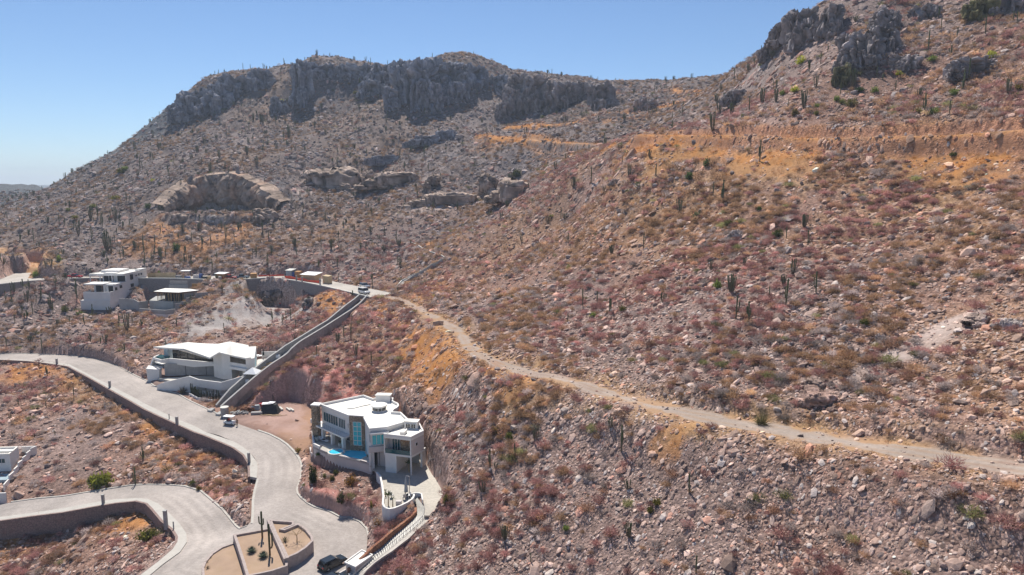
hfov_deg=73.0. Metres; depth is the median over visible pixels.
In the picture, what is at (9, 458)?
house
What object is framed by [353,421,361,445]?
window
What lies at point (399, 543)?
ramp
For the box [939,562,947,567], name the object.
boulder
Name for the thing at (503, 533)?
pipe cactus
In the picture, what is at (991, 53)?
yellow bush
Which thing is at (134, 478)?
cardon cactus
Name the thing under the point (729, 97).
rock outcrop
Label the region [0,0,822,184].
sky
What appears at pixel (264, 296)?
earth block
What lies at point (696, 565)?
cardon cactus
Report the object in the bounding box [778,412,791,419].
dry shrub
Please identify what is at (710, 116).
pipe cactus
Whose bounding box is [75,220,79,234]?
pipe cactus
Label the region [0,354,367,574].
road
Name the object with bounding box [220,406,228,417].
gate pillar
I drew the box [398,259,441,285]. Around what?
drainage channel
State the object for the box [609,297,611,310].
cardon cactus
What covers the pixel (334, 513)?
curb
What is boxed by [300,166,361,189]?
rock outcrop
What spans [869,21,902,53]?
rock outcrop
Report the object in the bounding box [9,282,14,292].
pipe cactus
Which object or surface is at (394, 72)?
rock outcrop
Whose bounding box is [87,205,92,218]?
pipe cactus
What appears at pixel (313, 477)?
green bush
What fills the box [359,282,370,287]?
parked suv
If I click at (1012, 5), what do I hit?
rock outcrop
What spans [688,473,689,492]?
cardon cactus
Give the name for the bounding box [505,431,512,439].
green bush
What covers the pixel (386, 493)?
palm
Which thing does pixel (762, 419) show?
bush
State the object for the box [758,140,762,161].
cardon cactus
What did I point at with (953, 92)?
green bush
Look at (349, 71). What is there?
rock outcrop
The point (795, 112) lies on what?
green bush
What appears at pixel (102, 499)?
bollard
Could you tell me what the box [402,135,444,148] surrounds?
rock outcrop
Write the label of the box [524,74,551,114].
rock outcrop
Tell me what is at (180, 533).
sidewalk
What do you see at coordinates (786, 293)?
cardon cactus
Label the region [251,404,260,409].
tarp heap
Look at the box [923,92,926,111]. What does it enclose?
cardon cactus
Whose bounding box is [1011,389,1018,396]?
boulder
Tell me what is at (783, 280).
pipe cactus
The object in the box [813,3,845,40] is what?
rock outcrop
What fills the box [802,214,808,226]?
pipe cactus
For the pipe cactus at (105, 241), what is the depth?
284.47 m
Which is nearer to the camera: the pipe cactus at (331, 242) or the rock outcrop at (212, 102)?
the pipe cactus at (331, 242)
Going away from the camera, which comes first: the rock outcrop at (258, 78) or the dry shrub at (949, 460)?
the dry shrub at (949, 460)
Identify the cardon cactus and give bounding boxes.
[74,279,77,299]
[132,467,135,484]
[140,446,143,460]
[258,511,263,537]
[267,524,272,554]
[488,449,490,467]
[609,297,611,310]
[621,425,623,451]
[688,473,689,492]
[695,555,697,573]
[735,296,739,318]
[746,301,750,321]
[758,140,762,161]
[785,278,788,304]
[813,271,817,291]
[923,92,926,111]
[963,68,965,84]
[968,57,971,79]
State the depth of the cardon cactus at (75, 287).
243.14 m
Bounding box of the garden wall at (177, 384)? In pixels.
[157,376,242,396]
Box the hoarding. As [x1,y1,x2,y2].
[148,273,175,277]
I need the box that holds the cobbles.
[0,204,1023,574]
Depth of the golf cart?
153.98 m
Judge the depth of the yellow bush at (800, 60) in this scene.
222.92 m
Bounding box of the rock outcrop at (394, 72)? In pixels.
[387,58,414,90]
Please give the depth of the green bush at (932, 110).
160.93 m
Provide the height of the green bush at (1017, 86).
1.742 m
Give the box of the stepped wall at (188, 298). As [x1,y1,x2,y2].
[175,292,207,310]
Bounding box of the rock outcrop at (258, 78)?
[246,67,276,91]
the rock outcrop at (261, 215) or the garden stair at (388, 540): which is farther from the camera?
the rock outcrop at (261, 215)
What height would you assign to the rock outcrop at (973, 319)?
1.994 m
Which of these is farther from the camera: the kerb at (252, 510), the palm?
the kerb at (252, 510)
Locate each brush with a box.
[0,0,1023,438]
[0,109,1023,574]
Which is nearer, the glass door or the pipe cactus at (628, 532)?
the pipe cactus at (628, 532)
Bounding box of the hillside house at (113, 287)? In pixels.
[80,268,146,309]
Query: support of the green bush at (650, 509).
on the hills
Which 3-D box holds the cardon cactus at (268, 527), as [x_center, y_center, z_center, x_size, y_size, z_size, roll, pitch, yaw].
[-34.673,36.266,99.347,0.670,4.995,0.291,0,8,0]
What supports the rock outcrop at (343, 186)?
on the hills
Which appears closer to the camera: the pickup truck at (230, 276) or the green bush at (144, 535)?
the green bush at (144, 535)
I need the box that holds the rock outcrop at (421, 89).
[400,57,445,114]
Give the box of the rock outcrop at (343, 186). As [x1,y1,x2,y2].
[339,183,354,191]
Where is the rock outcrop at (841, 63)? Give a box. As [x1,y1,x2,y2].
[831,56,857,73]
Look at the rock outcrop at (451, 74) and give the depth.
444.62 m
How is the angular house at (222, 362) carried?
on the hills
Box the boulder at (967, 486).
[963,484,970,490]
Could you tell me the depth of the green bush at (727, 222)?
155.72 m
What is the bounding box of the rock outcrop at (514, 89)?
[502,73,534,115]
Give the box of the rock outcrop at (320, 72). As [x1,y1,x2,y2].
[310,62,338,81]
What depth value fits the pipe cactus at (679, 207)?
174.44 m
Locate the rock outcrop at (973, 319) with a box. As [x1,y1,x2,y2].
[960,312,990,327]
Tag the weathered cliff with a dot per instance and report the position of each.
(226, 189)
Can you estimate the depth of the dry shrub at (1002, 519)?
63.46 m
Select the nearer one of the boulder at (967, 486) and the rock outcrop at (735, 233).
the boulder at (967, 486)
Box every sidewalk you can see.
[0,359,257,479]
[0,498,186,574]
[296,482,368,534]
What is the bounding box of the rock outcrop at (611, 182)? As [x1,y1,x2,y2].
[608,179,619,185]
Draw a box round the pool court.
[242,351,275,375]
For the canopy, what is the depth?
174.66 m
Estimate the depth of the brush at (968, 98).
238.58 m
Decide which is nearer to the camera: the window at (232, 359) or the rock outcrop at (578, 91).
the window at (232, 359)
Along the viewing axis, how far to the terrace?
128.29 m
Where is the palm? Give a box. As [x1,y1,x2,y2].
[384,491,391,505]
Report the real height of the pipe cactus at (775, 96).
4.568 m
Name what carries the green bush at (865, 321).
on the hills
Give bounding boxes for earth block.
[258,289,274,305]
[268,289,282,301]
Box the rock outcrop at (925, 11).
[907,2,942,20]
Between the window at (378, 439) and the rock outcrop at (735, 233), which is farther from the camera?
the rock outcrop at (735, 233)
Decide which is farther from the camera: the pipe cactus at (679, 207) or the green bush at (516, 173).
the green bush at (516, 173)
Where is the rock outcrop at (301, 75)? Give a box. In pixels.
[287,58,314,108]
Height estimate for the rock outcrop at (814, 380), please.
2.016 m
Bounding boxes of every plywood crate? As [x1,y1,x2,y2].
[250,273,256,277]
[322,275,331,283]
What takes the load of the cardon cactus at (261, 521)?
on the planter island
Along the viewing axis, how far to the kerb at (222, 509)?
131.12 m
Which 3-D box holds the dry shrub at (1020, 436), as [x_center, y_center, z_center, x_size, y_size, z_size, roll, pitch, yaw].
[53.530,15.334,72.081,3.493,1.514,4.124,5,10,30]
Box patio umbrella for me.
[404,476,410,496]
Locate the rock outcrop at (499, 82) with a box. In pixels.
[488,73,508,93]
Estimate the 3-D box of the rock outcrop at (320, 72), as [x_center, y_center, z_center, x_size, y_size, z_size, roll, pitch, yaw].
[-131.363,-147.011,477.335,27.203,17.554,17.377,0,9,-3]
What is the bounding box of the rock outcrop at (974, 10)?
[960,0,1000,21]
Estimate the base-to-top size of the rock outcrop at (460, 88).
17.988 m
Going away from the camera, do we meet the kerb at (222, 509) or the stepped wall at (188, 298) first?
the kerb at (222, 509)
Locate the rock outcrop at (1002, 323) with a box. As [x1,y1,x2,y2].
[989,318,1023,329]
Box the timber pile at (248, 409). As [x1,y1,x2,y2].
[236,405,255,411]
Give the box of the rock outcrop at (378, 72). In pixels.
[365,62,390,84]
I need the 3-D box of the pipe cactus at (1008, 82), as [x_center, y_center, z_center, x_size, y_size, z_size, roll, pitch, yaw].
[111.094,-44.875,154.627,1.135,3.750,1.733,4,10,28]
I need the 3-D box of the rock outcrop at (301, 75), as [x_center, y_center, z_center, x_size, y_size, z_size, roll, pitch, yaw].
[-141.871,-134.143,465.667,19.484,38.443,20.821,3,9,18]
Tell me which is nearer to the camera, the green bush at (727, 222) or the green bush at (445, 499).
the green bush at (445, 499)
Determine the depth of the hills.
148.74 m
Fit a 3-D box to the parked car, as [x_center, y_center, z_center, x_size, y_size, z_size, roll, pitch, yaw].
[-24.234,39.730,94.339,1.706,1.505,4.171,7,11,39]
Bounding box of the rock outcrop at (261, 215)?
[250,208,277,223]
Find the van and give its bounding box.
[358,287,369,293]
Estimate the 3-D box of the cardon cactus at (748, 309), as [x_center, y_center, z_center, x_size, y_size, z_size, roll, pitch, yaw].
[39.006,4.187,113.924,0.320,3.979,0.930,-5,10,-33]
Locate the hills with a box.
[0,0,1023,574]
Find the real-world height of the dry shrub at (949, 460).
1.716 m
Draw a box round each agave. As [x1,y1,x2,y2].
[246,546,256,552]
[257,550,270,557]
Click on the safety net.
(304, 279)
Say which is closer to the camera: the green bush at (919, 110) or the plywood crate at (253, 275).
the green bush at (919, 110)
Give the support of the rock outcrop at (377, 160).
on the hills
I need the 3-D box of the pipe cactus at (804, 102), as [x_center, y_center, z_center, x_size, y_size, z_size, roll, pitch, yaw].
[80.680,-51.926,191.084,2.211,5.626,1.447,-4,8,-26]
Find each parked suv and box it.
[317,554,346,571]
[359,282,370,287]
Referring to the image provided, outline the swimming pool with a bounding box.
[338,450,367,461]
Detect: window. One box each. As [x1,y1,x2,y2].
[230,356,245,363]
[323,411,337,425]
[338,417,345,429]
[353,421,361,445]
[372,434,383,444]
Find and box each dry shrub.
[524,507,545,521]
[764,524,794,539]
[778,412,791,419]
[784,443,816,462]
[824,567,841,574]
[930,451,967,472]
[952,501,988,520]
[985,508,1023,530]
[1006,429,1023,441]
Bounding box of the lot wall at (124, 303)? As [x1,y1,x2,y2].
[119,298,148,310]
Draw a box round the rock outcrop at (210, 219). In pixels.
[206,215,217,222]
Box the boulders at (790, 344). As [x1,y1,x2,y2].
[0,6,1023,574]
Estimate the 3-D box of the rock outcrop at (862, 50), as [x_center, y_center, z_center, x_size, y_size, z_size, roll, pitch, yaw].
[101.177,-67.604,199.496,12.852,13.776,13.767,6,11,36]
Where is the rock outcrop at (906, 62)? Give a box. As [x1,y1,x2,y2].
[876,54,923,71]
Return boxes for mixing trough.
[251,411,262,414]
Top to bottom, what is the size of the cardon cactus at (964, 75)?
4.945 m
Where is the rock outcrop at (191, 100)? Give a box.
[165,87,204,116]
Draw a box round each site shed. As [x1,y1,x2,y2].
[214,272,228,278]
[285,268,294,275]
[300,271,322,280]
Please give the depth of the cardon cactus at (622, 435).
94.78 m
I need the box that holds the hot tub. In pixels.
[327,448,344,456]
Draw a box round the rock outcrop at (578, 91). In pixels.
[570,81,589,101]
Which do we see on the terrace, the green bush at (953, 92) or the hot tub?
the hot tub
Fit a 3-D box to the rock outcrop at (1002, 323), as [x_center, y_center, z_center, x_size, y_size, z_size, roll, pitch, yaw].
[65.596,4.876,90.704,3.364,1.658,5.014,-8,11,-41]
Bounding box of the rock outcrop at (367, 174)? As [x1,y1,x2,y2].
[361,170,374,182]
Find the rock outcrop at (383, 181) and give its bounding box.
[353,171,419,190]
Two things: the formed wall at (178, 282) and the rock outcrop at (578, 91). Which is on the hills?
the rock outcrop at (578, 91)
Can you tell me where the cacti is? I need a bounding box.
[0,15,963,350]
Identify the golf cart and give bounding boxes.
[222,414,235,425]
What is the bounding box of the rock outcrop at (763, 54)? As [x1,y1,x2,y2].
[755,47,775,63]
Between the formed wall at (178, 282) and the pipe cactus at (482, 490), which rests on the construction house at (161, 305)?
the formed wall at (178, 282)
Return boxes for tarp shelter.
[261,401,280,413]
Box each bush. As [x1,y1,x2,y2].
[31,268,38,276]
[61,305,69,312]
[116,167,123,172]
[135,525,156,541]
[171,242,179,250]
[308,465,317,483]
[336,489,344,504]
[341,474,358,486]
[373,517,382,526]
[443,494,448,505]
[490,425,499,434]
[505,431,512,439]
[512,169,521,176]
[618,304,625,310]
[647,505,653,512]
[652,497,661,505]
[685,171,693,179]
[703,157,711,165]
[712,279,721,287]
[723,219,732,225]
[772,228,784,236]
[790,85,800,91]
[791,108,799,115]
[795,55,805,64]
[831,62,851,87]
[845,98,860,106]
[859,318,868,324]
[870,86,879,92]
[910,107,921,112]
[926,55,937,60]
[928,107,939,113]
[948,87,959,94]
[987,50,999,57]
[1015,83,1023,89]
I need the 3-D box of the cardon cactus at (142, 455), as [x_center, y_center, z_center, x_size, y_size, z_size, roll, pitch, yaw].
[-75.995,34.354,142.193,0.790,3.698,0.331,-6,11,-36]
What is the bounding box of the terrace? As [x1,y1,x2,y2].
[309,435,372,473]
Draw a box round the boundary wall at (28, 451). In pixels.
[0,446,36,504]
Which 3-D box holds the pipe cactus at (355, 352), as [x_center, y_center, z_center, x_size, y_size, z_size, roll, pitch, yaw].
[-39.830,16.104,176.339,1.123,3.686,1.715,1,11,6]
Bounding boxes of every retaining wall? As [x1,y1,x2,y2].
[0,277,368,298]
[0,360,249,482]
[0,500,177,574]
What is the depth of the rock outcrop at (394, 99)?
432.57 m
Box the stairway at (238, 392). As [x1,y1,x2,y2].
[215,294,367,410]
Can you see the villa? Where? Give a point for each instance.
(380, 429)
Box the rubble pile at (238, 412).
[230,410,248,414]
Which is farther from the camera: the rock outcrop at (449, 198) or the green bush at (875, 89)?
the rock outcrop at (449, 198)
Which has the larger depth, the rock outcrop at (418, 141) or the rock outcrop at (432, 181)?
the rock outcrop at (418, 141)
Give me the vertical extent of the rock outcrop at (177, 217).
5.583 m
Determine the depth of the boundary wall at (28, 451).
143.41 m
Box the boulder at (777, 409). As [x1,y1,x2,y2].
[773,407,780,411]
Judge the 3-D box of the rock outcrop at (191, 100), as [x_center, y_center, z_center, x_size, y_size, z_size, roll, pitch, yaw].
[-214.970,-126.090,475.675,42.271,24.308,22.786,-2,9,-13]
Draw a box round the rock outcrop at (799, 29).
[778,5,819,54]
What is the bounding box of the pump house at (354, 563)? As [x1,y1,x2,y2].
[344,549,372,572]
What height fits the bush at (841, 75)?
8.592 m
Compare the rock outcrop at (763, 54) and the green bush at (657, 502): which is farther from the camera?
the rock outcrop at (763, 54)
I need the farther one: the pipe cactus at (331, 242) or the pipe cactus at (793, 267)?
the pipe cactus at (331, 242)
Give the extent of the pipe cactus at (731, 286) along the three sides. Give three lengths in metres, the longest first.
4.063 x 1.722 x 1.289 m
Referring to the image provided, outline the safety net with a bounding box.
[284,275,318,282]
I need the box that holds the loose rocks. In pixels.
[0,0,1023,574]
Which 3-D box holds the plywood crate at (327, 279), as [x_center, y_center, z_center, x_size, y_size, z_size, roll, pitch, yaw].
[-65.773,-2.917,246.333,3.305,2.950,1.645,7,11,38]
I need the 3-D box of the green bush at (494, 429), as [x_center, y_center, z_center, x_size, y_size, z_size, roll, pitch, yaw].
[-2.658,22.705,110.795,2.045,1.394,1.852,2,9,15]
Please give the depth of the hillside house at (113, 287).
246.44 m
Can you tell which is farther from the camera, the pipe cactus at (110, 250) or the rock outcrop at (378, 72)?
the rock outcrop at (378, 72)
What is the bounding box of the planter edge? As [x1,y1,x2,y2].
[189,393,211,400]
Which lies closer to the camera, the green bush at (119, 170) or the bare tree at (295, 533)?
the bare tree at (295, 533)
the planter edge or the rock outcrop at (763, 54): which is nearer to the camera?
the planter edge
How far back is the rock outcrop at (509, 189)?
269.78 m
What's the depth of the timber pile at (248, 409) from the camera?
162.90 m
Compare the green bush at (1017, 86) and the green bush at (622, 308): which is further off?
the green bush at (1017, 86)
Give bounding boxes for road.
[0,273,388,297]
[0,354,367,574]
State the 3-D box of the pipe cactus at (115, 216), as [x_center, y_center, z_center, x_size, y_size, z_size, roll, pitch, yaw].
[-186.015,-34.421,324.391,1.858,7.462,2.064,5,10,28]
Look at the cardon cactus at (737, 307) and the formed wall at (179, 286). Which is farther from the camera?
the formed wall at (179, 286)
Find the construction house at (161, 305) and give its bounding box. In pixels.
[139,288,198,317]
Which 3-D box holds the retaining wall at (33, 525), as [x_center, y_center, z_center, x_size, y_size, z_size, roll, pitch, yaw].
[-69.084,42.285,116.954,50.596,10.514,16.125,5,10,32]
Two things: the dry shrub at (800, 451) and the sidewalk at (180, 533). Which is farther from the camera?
the sidewalk at (180, 533)
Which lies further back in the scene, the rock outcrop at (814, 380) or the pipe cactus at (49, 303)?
the pipe cactus at (49, 303)
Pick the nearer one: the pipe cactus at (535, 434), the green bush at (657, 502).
the green bush at (657, 502)
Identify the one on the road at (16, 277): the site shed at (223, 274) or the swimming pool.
the site shed at (223, 274)
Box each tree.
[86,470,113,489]
[287,526,301,541]
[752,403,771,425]
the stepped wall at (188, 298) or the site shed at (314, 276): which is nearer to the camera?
the stepped wall at (188, 298)
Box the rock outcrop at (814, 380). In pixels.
[802,375,827,389]
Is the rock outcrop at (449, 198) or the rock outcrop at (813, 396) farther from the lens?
the rock outcrop at (449, 198)
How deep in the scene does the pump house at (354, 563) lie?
97.56 m
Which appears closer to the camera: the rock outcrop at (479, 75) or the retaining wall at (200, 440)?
the retaining wall at (200, 440)
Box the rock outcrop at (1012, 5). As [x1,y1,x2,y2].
[988,0,1023,14]
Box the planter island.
[202,519,313,574]
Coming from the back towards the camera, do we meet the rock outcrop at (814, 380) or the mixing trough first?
the mixing trough
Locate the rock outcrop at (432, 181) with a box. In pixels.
[421,174,440,191]
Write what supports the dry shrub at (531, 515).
on the hills
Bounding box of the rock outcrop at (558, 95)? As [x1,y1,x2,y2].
[543,80,576,113]
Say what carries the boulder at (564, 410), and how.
on the hills
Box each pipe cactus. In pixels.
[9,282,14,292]
[24,290,28,301]
[47,296,52,308]
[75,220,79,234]
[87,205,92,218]
[102,229,110,250]
[106,237,112,252]
[111,206,116,220]
[121,312,128,330]
[132,240,136,247]
[329,239,332,248]
[353,344,357,355]
[478,481,485,492]
[500,525,507,539]
[533,427,539,439]
[608,417,612,427]
[609,245,613,253]
[624,479,630,489]
[625,522,631,537]
[661,292,666,301]
[676,199,682,210]
[709,112,715,131]
[727,273,736,291]
[760,88,764,101]
[774,88,778,101]
[781,275,786,285]
[790,258,796,273]
[801,89,807,108]
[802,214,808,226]
[849,68,857,86]
[917,88,923,95]
[1006,78,1011,93]
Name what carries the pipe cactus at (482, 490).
on the hills
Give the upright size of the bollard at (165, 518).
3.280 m
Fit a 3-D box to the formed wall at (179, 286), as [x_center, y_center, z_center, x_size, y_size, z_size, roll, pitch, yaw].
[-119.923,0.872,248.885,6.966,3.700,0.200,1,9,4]
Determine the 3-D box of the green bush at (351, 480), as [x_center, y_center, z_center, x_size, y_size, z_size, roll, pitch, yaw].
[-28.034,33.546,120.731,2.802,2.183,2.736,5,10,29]
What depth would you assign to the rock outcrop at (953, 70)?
171.45 m
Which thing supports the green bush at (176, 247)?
on the hills
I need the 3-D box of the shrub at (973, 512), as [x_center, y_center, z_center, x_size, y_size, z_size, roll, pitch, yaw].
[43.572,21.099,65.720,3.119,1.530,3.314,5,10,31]
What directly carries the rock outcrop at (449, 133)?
on the hills
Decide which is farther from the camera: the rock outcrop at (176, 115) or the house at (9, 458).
the rock outcrop at (176, 115)
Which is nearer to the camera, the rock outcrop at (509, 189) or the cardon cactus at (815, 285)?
the cardon cactus at (815, 285)
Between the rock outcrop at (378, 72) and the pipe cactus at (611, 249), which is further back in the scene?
the rock outcrop at (378, 72)
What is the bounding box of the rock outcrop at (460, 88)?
[442,81,465,105]
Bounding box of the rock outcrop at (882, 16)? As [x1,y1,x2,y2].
[866,7,901,29]
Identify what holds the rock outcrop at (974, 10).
on the hills
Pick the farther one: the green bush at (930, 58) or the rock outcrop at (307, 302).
the rock outcrop at (307, 302)
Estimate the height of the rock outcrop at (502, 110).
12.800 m
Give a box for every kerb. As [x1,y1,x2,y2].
[0,353,216,412]
[11,484,246,528]
[251,479,258,523]
[257,430,302,481]
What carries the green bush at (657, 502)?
on the hills
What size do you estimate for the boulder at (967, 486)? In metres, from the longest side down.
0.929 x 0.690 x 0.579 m
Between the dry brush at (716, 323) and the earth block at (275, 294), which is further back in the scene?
the earth block at (275, 294)
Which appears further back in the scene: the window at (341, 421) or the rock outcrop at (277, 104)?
the rock outcrop at (277, 104)
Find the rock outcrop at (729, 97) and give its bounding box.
[719,89,746,106]
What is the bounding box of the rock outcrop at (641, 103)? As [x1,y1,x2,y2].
[633,96,657,110]
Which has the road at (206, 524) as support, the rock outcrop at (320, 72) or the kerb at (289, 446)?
the kerb at (289, 446)
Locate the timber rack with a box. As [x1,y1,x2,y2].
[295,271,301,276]
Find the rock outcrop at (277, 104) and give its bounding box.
[268,95,292,114]
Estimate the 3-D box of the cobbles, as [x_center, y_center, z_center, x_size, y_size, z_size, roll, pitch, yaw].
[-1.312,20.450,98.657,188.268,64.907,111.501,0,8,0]
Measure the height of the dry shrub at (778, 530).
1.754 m
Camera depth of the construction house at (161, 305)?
237.96 m
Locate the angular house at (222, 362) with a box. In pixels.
[146,342,256,393]
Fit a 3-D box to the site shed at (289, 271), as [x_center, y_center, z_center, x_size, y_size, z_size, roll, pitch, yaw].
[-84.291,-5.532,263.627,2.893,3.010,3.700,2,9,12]
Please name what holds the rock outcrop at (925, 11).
on the hills
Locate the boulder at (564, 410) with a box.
[560,407,568,413]
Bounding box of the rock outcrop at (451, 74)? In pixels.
[424,56,472,98]
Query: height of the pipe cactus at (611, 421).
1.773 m
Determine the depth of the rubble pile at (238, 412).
161.18 m
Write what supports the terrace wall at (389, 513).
on the hills
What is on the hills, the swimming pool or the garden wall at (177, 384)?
the garden wall at (177, 384)
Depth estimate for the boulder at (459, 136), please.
378.01 m
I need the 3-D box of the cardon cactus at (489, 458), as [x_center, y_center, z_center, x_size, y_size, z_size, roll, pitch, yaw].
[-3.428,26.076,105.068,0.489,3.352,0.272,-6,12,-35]
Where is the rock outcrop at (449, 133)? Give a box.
[435,129,457,139]
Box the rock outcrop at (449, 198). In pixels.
[403,191,480,207]
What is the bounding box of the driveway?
[373,456,442,516]
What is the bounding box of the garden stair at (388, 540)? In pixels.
[347,492,424,574]
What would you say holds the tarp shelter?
on the hills
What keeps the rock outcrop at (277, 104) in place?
on the hills
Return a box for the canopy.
[243,367,260,374]
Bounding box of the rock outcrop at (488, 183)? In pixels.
[478,173,498,196]
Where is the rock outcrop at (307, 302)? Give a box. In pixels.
[302,297,313,309]
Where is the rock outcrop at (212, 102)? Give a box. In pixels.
[194,90,234,118]
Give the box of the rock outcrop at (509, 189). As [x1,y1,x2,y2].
[484,177,527,203]
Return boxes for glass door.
[392,439,399,449]
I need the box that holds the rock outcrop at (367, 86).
[356,77,386,99]
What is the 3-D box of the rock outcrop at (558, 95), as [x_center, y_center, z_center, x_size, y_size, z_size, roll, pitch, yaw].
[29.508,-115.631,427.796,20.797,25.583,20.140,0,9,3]
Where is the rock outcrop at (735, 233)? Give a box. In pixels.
[724,229,744,238]
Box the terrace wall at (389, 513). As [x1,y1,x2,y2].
[376,472,414,521]
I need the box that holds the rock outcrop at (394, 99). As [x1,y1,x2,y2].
[382,86,406,111]
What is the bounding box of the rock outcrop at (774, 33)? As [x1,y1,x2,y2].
[764,22,781,49]
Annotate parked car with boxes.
[326,572,349,574]
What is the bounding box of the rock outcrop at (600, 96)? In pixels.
[587,80,619,111]
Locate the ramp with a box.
[356,506,428,574]
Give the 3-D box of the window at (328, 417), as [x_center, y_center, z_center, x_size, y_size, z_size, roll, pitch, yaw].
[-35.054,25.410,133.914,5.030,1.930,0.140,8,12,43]
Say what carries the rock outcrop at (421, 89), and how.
on the hills
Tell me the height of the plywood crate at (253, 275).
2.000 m
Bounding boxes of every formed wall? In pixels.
[169,285,187,288]
[170,281,187,284]
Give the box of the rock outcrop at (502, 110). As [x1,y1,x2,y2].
[494,101,511,118]
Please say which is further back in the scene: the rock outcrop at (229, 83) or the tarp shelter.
the rock outcrop at (229, 83)
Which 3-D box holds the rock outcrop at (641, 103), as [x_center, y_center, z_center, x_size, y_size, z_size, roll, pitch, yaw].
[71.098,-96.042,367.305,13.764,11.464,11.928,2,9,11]
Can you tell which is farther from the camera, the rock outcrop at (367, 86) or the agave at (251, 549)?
the rock outcrop at (367, 86)
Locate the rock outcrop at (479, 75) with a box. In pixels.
[462,62,488,90]
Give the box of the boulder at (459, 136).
[454,134,462,138]
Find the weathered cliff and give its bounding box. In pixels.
[152,171,289,211]
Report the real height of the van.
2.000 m
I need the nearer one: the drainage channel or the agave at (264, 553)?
the agave at (264, 553)
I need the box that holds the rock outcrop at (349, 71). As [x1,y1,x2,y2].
[337,62,373,80]
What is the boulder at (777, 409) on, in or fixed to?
on the hills
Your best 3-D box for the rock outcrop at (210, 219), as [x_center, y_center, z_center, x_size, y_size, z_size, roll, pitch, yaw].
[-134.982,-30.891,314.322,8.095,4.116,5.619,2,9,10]
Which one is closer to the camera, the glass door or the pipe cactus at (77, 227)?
the glass door
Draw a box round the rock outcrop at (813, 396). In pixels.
[797,385,837,411]
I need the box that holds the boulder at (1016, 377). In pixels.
[1012,376,1021,379]
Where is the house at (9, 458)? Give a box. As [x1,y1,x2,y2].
[0,446,19,482]
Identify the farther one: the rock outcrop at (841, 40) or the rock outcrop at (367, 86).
the rock outcrop at (367, 86)
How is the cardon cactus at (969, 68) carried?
on the hills
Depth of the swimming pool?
127.70 m
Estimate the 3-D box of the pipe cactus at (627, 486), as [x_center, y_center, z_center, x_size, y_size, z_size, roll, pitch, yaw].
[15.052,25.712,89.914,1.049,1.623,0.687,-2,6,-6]
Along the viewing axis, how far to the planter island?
100.36 m
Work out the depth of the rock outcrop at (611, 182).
204.03 m
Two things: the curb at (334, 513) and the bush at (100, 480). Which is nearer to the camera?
the curb at (334, 513)
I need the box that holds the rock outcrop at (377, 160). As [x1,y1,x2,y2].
[363,154,399,166]
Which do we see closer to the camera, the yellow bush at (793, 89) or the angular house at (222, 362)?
the angular house at (222, 362)
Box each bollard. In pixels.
[101,494,104,503]
[162,509,167,529]
[247,452,250,462]
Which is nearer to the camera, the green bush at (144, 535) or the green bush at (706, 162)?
the green bush at (144, 535)
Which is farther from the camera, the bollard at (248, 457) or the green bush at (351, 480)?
the bollard at (248, 457)
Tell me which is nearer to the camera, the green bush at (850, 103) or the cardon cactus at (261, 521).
the cardon cactus at (261, 521)
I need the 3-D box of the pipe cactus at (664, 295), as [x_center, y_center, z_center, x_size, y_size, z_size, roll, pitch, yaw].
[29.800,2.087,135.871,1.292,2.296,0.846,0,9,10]
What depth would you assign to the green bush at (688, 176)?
185.02 m
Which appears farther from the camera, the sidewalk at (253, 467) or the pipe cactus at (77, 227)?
the pipe cactus at (77, 227)
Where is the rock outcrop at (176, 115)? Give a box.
[166,104,192,124]
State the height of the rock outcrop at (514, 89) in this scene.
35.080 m
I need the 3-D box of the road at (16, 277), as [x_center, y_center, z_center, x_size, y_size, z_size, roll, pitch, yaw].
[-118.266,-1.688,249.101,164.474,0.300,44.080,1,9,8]
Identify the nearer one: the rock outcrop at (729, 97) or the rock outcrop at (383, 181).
the rock outcrop at (729, 97)
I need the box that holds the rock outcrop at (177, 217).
[168,213,187,223]
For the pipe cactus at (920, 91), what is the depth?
172.82 m
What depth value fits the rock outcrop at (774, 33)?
247.85 m
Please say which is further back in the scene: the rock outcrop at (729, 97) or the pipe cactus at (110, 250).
the pipe cactus at (110, 250)
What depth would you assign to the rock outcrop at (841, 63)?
197.50 m
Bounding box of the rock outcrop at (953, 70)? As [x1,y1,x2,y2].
[942,55,997,82]
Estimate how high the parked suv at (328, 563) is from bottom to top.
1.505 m
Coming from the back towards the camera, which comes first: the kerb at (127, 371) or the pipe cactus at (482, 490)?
the kerb at (127, 371)
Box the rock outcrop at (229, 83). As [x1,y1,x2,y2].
[205,73,248,98]
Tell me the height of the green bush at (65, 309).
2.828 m
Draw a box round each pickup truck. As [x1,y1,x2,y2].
[67,273,82,277]
[222,274,236,278]
[235,274,249,278]
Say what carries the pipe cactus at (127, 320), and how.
on the hills
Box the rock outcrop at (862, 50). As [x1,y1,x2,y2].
[836,30,886,70]
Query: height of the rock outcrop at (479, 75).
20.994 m
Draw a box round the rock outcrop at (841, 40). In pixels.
[834,29,861,52]
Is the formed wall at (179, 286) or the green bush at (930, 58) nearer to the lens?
the green bush at (930, 58)
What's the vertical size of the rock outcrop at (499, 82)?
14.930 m
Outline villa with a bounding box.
[310,393,425,474]
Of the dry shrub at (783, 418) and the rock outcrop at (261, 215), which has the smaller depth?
the dry shrub at (783, 418)

